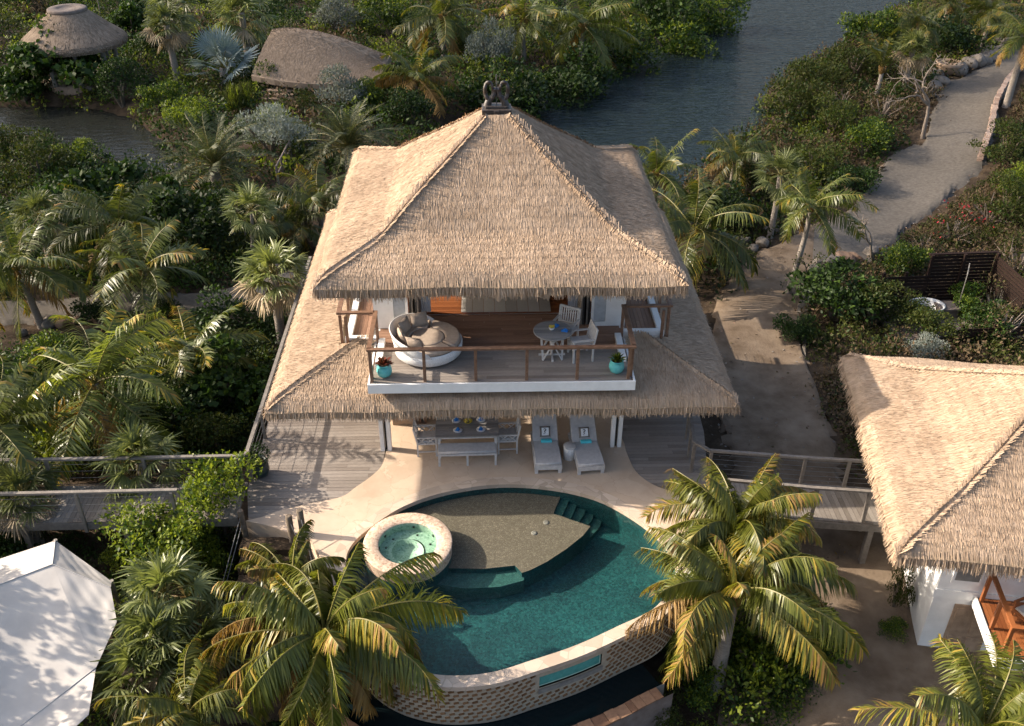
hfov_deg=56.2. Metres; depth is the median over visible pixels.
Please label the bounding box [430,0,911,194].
canal water
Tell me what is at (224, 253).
undergrowth
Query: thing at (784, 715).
undergrowth
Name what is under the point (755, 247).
boulder
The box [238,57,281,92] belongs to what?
leafy shrub
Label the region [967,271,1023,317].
dry shrub
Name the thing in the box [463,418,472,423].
fruit bowl
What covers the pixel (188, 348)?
coconut palm
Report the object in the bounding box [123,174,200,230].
sea grape shrub
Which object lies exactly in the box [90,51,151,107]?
clipped shrub
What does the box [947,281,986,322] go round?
leafy shrub
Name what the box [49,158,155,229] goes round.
sea grape shrub
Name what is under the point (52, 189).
sea grape shrub
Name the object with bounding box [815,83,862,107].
dry shrub
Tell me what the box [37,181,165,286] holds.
coconut palm
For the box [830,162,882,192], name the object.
leafy shrub
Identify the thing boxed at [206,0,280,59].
sabal palm
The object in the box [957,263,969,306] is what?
glass screen
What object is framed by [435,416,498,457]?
dining table
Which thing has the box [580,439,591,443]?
towel
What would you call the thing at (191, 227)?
leafy shrub
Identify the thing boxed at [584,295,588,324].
folded door
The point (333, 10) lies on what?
silver shrub
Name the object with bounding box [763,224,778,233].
boulder
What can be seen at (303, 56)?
curved pavilion
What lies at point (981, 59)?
boulder
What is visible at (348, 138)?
date palm
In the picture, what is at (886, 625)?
leafy shrub
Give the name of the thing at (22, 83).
sea grape shrub
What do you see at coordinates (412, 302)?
folded door
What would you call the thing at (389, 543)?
hot tub
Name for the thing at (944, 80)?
boulder
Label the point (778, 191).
fan palm
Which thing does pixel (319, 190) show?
coconut palm
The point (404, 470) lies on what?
stone terrace
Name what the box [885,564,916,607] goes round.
wall vine
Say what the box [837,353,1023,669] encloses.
thatched bungalow
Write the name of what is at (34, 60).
sea grape shrub
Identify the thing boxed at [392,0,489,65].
coconut palm
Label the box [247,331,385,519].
timber deck
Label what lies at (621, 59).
leafy shrub
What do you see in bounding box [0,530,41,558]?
leafy shrub
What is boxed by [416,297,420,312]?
folded door
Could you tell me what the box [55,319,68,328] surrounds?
boulder
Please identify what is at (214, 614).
thatch palm
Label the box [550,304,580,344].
armchair
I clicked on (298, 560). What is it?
coconut palm
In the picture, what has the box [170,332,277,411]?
sea grape shrub
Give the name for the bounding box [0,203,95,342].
coconut palm
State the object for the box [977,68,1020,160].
kerb wall
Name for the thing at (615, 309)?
door panel
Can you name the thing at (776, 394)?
sandy track
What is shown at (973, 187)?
undergrowth
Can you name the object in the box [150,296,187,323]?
leafy shrub
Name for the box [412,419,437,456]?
armchair
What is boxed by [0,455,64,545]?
fan palm
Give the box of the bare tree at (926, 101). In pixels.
[885,54,948,138]
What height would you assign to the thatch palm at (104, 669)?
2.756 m
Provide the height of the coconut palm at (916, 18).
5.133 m
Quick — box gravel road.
[797,46,1023,355]
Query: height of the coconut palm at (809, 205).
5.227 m
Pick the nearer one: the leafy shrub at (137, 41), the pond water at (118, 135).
the pond water at (118, 135)
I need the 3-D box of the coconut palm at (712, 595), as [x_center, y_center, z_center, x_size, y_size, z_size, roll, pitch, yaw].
[5.042,5.639,21.690,5.298,5.243,4.255,-1,33,-1]
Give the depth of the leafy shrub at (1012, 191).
40.44 m
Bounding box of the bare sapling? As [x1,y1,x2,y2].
[845,210,875,260]
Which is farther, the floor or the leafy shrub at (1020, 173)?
the leafy shrub at (1020, 173)
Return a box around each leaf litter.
[698,544,866,725]
[704,69,1023,716]
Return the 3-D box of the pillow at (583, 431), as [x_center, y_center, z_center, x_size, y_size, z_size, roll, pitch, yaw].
[1.961,1.887,26.062,0.290,0.233,0.204,-3,33,-6]
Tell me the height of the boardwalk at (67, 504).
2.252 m
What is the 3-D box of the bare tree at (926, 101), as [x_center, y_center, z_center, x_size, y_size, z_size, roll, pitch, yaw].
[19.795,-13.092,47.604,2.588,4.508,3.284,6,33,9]
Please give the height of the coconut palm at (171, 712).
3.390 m
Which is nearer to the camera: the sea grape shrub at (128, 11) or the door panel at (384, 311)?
the door panel at (384, 311)
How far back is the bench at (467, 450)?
25.56 m
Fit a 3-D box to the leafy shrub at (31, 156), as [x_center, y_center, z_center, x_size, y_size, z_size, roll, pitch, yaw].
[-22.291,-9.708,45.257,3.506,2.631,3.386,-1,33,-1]
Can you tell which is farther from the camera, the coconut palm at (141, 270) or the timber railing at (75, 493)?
the coconut palm at (141, 270)
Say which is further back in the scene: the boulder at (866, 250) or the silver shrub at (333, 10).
the silver shrub at (333, 10)
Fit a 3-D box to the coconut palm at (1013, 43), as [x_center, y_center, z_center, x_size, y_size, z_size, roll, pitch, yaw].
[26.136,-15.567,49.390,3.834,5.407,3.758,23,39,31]
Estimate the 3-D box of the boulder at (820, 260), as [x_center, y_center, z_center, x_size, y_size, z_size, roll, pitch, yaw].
[12.350,-4.048,38.302,0.732,0.527,0.646,0,33,0]
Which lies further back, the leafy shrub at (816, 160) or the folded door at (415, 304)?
the leafy shrub at (816, 160)
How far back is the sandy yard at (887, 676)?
22.41 m
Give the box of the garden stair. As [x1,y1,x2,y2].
[226,537,298,723]
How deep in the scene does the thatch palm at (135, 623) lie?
21.27 m
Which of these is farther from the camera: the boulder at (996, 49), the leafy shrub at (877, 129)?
the boulder at (996, 49)
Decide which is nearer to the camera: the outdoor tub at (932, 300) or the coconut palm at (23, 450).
the coconut palm at (23, 450)
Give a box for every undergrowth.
[0,0,745,184]
[0,126,311,300]
[0,302,293,480]
[0,525,242,725]
[218,544,304,725]
[674,0,1023,302]
[684,606,843,725]
[787,92,1023,477]
[836,84,1023,286]
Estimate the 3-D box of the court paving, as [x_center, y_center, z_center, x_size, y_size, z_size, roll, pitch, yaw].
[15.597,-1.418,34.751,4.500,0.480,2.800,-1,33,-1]
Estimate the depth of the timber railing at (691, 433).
24.74 m
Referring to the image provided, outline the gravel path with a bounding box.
[0,266,309,325]
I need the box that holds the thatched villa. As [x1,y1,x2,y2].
[263,74,740,450]
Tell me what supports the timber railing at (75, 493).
attached to the boardwalk at (67, 504)
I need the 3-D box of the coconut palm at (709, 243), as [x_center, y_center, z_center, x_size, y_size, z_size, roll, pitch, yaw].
[6.580,-4.788,36.060,5.624,5.010,5.728,-1,33,-1]
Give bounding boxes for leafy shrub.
[0,0,32,5]
[0,122,38,158]
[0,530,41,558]
[1,129,77,179]
[16,328,88,367]
[49,136,97,166]
[68,293,119,322]
[93,492,214,572]
[98,537,147,573]
[123,310,157,342]
[127,370,224,442]
[128,20,164,54]
[134,77,187,109]
[146,184,241,249]
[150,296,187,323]
[153,524,233,582]
[158,91,227,132]
[172,283,256,349]
[173,449,262,544]
[174,408,250,460]
[174,526,237,580]
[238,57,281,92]
[274,88,320,113]
[340,75,390,108]
[354,0,425,36]
[376,85,435,125]
[440,24,490,55]
[459,52,561,121]
[538,41,621,110]
[575,18,666,78]
[610,0,700,30]
[640,3,721,59]
[652,674,686,725]
[660,623,683,662]
[671,653,719,712]
[675,0,751,37]
[686,179,761,227]
[700,621,760,685]
[701,599,857,725]
[730,161,788,198]
[757,594,846,670]
[765,76,841,118]
[772,311,819,343]
[780,256,886,323]
[781,56,850,93]
[787,132,849,177]
[807,91,860,134]
[819,39,891,78]
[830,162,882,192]
[836,6,911,48]
[837,115,896,156]
[847,275,923,334]
[875,288,936,330]
[876,239,933,276]
[877,615,908,643]
[904,305,970,343]
[920,13,986,54]
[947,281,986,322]
[959,299,1018,339]
[966,116,1023,164]
[966,167,1023,222]
[998,161,1023,195]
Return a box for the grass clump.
[222,77,260,112]
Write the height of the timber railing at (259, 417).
1.298 m
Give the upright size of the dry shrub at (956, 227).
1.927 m
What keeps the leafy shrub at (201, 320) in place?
on the ground at (710, 426)
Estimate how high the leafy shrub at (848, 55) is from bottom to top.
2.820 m
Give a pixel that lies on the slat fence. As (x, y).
(939, 287)
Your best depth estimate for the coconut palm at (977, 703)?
18.33 m
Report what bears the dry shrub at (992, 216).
on the ground at (710, 426)
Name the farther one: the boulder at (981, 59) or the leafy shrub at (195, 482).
the boulder at (981, 59)
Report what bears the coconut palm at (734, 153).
on the ground at (710, 426)
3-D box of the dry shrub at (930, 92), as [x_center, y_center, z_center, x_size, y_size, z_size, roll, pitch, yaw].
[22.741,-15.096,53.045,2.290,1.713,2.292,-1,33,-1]
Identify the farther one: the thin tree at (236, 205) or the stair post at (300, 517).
the thin tree at (236, 205)
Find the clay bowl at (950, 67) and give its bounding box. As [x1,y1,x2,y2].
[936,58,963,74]
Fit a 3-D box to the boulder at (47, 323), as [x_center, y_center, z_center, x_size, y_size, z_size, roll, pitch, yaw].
[-16.556,-1.464,34.318,0.477,0.398,0.710,-8,34,-13]
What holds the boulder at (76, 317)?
on the ground at (710, 426)
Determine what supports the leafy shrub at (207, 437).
on the ground at (710, 426)
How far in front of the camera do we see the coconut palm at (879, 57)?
53.69 m
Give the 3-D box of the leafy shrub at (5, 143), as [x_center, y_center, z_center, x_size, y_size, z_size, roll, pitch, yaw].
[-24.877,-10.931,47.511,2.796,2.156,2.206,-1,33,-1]
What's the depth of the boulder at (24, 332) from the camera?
33.58 m
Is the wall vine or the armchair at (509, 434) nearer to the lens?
the wall vine
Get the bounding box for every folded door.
[410,298,414,312]
[414,297,416,312]
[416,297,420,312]
[578,295,582,324]
[582,295,584,324]
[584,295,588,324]
[587,296,590,323]
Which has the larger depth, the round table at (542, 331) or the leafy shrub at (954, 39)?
the leafy shrub at (954, 39)
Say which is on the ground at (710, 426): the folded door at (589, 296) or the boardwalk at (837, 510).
the boardwalk at (837, 510)
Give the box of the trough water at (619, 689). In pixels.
[336,663,659,725]
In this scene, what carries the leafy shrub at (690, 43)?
on the ground at (710, 426)
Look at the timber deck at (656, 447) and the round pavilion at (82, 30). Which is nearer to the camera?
the timber deck at (656, 447)
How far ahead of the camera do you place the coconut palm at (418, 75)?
53.87 m
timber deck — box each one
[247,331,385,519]
[622,327,708,497]
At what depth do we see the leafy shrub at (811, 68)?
54.91 m
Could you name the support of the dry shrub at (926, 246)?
on the ground at (710, 426)
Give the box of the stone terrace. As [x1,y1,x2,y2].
[246,414,705,629]
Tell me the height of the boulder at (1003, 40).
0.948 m
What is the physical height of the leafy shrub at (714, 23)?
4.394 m
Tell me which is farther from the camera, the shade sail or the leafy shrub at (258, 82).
the leafy shrub at (258, 82)
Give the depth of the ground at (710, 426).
38.24 m
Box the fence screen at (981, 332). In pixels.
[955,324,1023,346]
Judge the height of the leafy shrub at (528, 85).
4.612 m
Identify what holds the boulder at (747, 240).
on the ground at (710, 426)
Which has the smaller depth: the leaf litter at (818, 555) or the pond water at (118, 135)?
the leaf litter at (818, 555)
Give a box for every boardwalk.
[1,482,248,561]
[700,477,884,563]
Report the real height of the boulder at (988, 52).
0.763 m
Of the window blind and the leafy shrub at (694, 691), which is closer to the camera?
the leafy shrub at (694, 691)
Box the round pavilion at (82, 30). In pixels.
[19,3,127,94]
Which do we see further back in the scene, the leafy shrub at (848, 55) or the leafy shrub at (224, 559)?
the leafy shrub at (848, 55)
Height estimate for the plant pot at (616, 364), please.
0.553 m
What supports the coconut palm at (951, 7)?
on the ground at (710, 426)
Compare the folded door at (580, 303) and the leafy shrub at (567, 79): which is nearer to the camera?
the folded door at (580, 303)
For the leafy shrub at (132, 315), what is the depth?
32.76 m
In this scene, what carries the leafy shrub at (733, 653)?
on the ground at (710, 426)
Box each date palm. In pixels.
[156,110,278,196]
[292,97,404,180]
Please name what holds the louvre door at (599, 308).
in the thatched villa
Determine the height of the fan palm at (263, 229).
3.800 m
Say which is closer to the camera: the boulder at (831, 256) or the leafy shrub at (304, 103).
the boulder at (831, 256)
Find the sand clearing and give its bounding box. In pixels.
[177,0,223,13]
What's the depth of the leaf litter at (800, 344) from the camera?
32.56 m
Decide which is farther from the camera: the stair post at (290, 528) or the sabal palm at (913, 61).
the sabal palm at (913, 61)
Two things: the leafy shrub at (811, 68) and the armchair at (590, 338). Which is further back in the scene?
the leafy shrub at (811, 68)
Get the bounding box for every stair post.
[285,514,307,560]
[296,508,311,560]
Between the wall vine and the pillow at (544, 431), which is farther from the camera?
the pillow at (544, 431)
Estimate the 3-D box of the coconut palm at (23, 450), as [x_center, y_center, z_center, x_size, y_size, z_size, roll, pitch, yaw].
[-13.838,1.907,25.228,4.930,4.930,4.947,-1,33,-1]
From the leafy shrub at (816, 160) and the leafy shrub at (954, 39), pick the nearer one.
the leafy shrub at (816, 160)
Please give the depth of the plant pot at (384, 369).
23.54 m
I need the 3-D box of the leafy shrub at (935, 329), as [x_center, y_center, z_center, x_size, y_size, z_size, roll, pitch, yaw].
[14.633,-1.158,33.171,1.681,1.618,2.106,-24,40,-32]
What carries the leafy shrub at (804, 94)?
on the ground at (710, 426)
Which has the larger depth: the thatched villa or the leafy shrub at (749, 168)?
the leafy shrub at (749, 168)
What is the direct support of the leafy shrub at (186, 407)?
on the ground at (710, 426)
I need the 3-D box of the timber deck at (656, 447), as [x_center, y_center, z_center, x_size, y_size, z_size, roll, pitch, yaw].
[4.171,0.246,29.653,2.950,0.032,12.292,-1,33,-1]
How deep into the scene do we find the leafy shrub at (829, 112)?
49.98 m
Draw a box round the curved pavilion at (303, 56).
[251,27,390,103]
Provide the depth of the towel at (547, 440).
25.95 m
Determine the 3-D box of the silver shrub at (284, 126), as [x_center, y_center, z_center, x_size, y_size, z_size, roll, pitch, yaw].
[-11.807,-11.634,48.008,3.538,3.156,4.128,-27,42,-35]
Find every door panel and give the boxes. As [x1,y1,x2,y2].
[372,298,390,328]
[608,296,625,325]
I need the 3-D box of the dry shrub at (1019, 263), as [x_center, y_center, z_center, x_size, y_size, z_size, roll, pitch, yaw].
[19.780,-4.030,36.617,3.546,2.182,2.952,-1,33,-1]
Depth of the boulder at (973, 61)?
56.16 m
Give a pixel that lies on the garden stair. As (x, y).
(282, 546)
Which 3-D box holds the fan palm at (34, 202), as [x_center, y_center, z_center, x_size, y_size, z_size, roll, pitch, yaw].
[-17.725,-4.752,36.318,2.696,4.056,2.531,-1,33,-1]
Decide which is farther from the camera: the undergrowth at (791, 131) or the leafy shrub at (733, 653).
the undergrowth at (791, 131)
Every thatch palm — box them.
[90,630,182,725]
[99,592,207,696]
[112,545,229,649]
[156,593,248,705]
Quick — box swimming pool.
[320,477,687,725]
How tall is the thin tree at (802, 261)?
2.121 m
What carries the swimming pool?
on the ground at (710, 426)
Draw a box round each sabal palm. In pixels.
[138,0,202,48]
[139,0,193,83]
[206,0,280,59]
[890,27,933,91]
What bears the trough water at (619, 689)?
in the swimming pool
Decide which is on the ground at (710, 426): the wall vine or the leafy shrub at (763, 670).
the leafy shrub at (763, 670)
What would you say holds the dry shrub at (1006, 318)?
on the ground at (710, 426)
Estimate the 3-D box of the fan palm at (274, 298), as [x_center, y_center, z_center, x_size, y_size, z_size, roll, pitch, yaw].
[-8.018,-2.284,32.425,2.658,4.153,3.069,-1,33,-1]
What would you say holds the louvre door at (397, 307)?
in the thatched villa
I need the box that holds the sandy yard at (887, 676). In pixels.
[717,532,1021,725]
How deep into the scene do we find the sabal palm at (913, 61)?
53.17 m
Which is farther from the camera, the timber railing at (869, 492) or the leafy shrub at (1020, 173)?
the leafy shrub at (1020, 173)
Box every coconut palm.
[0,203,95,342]
[0,356,92,489]
[8,304,184,484]
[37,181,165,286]
[73,216,213,336]
[93,638,262,725]
[123,302,269,403]
[195,542,469,725]
[235,519,356,640]
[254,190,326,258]
[260,161,346,250]
[370,41,463,118]
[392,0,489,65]
[479,0,566,63]
[545,0,648,70]
[625,512,869,696]
[629,129,704,219]
[639,453,822,593]
[651,167,769,293]
[695,127,777,192]
[774,165,879,293]
[847,632,1023,725]
[858,28,920,97]
[888,0,949,46]
[924,0,975,27]
[961,0,1019,46]
[987,10,1023,107]
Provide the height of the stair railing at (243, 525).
2.211 m
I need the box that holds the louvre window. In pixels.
[950,568,984,585]
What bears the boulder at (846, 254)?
on the ground at (710, 426)
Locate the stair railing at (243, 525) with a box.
[209,509,248,645]
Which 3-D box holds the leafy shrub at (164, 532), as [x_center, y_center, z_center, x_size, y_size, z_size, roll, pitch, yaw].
[-8.825,4.630,23.840,2.957,2.864,3.020,-1,33,-1]
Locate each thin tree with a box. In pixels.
[223,195,257,244]
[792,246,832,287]
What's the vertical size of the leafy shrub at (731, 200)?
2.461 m
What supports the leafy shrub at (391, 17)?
on the ground at (710, 426)
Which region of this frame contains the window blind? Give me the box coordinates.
[461,296,550,311]
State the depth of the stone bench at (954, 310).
34.56 m
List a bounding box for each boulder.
[16,328,27,336]
[41,315,55,328]
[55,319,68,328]
[73,316,81,323]
[167,162,182,170]
[737,235,749,243]
[748,244,758,251]
[756,236,768,247]
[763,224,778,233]
[812,255,827,264]
[822,254,843,269]
[835,251,855,265]
[849,252,863,263]
[862,246,880,256]
[927,80,942,92]
[932,68,944,75]
[932,76,949,86]
[953,61,968,76]
[960,57,977,69]
[969,53,987,67]
[980,49,997,60]
[984,54,992,64]
[986,46,1005,58]
[1000,37,1015,47]
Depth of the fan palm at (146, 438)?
24.79 m
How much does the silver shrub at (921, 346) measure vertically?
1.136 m
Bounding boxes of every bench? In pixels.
[438,442,496,466]
[934,301,961,317]
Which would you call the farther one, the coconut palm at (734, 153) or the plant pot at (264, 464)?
the coconut palm at (734, 153)
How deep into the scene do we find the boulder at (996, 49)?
57.74 m
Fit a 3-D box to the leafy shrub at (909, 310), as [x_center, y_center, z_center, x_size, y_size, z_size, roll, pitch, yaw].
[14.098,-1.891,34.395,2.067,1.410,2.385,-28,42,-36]
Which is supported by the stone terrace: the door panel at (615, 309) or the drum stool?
the drum stool
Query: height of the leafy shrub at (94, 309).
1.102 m
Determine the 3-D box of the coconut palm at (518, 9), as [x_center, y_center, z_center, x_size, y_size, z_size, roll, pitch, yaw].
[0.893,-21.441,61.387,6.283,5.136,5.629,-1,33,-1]
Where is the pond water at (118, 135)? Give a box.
[0,106,181,172]
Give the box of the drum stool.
[563,442,575,460]
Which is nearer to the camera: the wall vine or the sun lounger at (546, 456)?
the wall vine
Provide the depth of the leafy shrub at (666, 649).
23.08 m
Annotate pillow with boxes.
[540,426,550,436]
[578,427,589,437]
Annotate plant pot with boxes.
[244,441,270,478]
[375,356,393,377]
[608,352,626,373]
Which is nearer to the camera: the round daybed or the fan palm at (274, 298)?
the round daybed
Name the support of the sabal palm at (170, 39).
on the ground at (710, 426)
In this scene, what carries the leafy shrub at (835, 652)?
on the ground at (710, 426)
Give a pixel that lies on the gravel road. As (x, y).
(910, 191)
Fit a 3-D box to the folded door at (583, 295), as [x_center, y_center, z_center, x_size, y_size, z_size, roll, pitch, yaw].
[1.920,-2.124,25.554,0.045,2.200,0.620,0,33,0]
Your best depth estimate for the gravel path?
35.49 m
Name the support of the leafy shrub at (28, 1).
on the ground at (710, 426)
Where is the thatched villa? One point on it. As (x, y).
(502, 199)
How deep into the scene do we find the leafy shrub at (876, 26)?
60.51 m
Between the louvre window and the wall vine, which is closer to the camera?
the louvre window
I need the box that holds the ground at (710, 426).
[0,0,1023,725]
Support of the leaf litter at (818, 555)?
on the sandy yard at (887, 676)
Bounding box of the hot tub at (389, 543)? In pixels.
[363,513,452,601]
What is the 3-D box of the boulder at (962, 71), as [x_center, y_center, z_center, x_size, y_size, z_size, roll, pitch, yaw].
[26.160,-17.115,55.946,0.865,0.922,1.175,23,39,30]
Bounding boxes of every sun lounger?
[530,414,561,473]
[568,414,604,474]
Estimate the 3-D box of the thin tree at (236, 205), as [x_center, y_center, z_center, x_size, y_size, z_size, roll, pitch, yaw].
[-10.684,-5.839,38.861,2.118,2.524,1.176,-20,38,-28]
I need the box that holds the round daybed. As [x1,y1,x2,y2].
[389,311,462,366]
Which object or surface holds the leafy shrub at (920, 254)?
on the ground at (710, 426)
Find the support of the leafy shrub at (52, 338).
on the ground at (710, 426)
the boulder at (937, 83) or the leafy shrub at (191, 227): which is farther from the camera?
the boulder at (937, 83)
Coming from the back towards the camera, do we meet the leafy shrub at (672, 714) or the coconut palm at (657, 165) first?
the coconut palm at (657, 165)
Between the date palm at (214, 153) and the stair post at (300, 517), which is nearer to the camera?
the stair post at (300, 517)
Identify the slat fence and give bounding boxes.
[878,251,1023,326]
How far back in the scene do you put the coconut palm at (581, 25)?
60.93 m
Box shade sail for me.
[0,539,121,725]
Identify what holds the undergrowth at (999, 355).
on the ground at (710, 426)
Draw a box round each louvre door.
[390,297,407,320]
[591,296,608,325]
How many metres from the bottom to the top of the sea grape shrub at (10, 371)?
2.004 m
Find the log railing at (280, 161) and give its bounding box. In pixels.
[275,140,291,183]
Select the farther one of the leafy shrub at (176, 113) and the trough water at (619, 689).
the leafy shrub at (176, 113)
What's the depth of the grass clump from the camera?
53.25 m
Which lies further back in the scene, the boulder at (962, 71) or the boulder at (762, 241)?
the boulder at (962, 71)
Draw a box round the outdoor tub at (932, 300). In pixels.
[911,297,945,318]
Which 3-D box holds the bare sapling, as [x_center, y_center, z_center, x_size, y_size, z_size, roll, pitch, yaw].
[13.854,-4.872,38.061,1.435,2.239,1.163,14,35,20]
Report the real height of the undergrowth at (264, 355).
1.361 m
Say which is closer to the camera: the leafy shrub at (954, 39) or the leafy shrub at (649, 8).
the leafy shrub at (954, 39)
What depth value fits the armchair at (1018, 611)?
20.91 m
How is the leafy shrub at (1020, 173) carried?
on the ground at (710, 426)
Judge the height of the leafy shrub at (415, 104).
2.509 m
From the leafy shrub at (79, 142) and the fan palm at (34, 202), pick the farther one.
the leafy shrub at (79, 142)
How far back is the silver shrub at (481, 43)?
59.96 m
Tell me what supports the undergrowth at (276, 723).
on the ground at (710, 426)
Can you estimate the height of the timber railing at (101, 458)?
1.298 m
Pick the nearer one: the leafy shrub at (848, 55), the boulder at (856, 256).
the boulder at (856, 256)
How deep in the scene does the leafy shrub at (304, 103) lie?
53.40 m
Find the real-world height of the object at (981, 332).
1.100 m
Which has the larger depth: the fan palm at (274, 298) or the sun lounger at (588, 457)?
the fan palm at (274, 298)
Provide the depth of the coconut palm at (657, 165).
40.60 m
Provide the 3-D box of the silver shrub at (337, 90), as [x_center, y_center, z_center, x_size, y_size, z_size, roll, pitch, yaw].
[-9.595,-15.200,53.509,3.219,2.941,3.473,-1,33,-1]
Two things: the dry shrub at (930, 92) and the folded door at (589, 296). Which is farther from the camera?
the dry shrub at (930, 92)
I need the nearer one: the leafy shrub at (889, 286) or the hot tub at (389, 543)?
the hot tub at (389, 543)
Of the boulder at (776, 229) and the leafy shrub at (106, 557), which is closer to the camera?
the leafy shrub at (106, 557)
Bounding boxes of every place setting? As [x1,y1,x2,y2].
[452,418,460,422]
[453,427,461,432]
[476,426,485,431]
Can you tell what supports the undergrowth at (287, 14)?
on the ground at (710, 426)
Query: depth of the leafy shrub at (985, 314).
33.55 m
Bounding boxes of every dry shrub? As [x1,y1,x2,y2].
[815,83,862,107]
[855,81,925,119]
[904,75,943,101]
[909,228,939,250]
[928,200,993,242]
[953,189,1023,223]
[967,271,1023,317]
[970,301,1023,351]
[982,225,1023,274]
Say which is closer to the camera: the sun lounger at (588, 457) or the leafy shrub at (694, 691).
the leafy shrub at (694, 691)
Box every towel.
[541,438,551,442]
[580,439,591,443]
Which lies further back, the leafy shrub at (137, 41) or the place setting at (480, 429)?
the leafy shrub at (137, 41)
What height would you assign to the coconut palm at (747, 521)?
5.213 m
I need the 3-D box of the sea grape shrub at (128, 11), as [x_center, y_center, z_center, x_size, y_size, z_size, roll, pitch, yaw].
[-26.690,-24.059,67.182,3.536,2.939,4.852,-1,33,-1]
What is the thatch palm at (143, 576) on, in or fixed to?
on the ground at (710, 426)
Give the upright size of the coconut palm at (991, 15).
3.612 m
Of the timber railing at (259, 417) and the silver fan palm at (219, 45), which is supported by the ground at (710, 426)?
the silver fan palm at (219, 45)
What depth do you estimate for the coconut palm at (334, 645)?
19.55 m
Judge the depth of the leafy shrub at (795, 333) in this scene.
33.29 m
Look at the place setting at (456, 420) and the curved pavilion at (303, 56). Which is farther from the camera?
the curved pavilion at (303, 56)
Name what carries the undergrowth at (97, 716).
on the ground at (710, 426)
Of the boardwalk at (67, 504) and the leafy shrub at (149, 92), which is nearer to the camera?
the boardwalk at (67, 504)
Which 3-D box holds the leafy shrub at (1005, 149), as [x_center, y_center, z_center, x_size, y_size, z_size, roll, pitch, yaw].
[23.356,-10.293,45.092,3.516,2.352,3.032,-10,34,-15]
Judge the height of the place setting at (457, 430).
0.109 m
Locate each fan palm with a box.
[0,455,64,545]
[2,186,75,271]
[83,419,191,503]
[185,24,258,85]
[219,179,280,254]
[230,236,309,344]
[750,143,807,238]
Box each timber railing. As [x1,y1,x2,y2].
[0,454,245,495]
[0,488,181,532]
[244,256,311,483]
[682,413,873,488]
[723,478,874,531]
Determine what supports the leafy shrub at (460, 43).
on the ground at (710, 426)
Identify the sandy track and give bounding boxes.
[711,163,884,571]
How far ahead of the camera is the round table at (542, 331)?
24.23 m
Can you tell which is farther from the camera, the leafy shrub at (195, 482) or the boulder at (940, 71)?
the boulder at (940, 71)
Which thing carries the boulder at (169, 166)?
on the ground at (710, 426)
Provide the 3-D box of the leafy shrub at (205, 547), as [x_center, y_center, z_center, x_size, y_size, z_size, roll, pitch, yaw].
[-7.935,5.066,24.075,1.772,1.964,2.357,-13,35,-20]
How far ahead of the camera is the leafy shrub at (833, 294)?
34.02 m
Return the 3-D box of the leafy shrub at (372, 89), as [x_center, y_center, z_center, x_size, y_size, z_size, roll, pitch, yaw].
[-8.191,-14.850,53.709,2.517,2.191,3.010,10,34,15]
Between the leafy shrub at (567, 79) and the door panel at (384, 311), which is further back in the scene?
the leafy shrub at (567, 79)
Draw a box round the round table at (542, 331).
[533,321,571,361]
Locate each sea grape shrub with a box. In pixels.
[0,60,50,101]
[0,357,58,406]
[1,13,114,88]
[23,182,106,239]
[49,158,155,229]
[105,0,147,37]
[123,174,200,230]
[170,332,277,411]
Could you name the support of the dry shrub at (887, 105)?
on the ground at (710, 426)
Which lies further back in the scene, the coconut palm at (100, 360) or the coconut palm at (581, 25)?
the coconut palm at (581, 25)
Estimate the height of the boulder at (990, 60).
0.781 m
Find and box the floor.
[939,604,983,651]
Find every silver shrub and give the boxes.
[232,101,318,155]
[311,0,363,32]
[314,62,366,109]
[463,15,520,63]
[902,331,949,358]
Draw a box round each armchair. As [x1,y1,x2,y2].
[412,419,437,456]
[497,415,520,453]
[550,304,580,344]
[567,319,598,363]
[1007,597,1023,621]
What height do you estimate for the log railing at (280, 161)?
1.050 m
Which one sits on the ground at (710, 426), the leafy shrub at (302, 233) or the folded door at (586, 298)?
the leafy shrub at (302, 233)
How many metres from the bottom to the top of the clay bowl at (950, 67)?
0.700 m
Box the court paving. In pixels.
[876,299,1004,344]

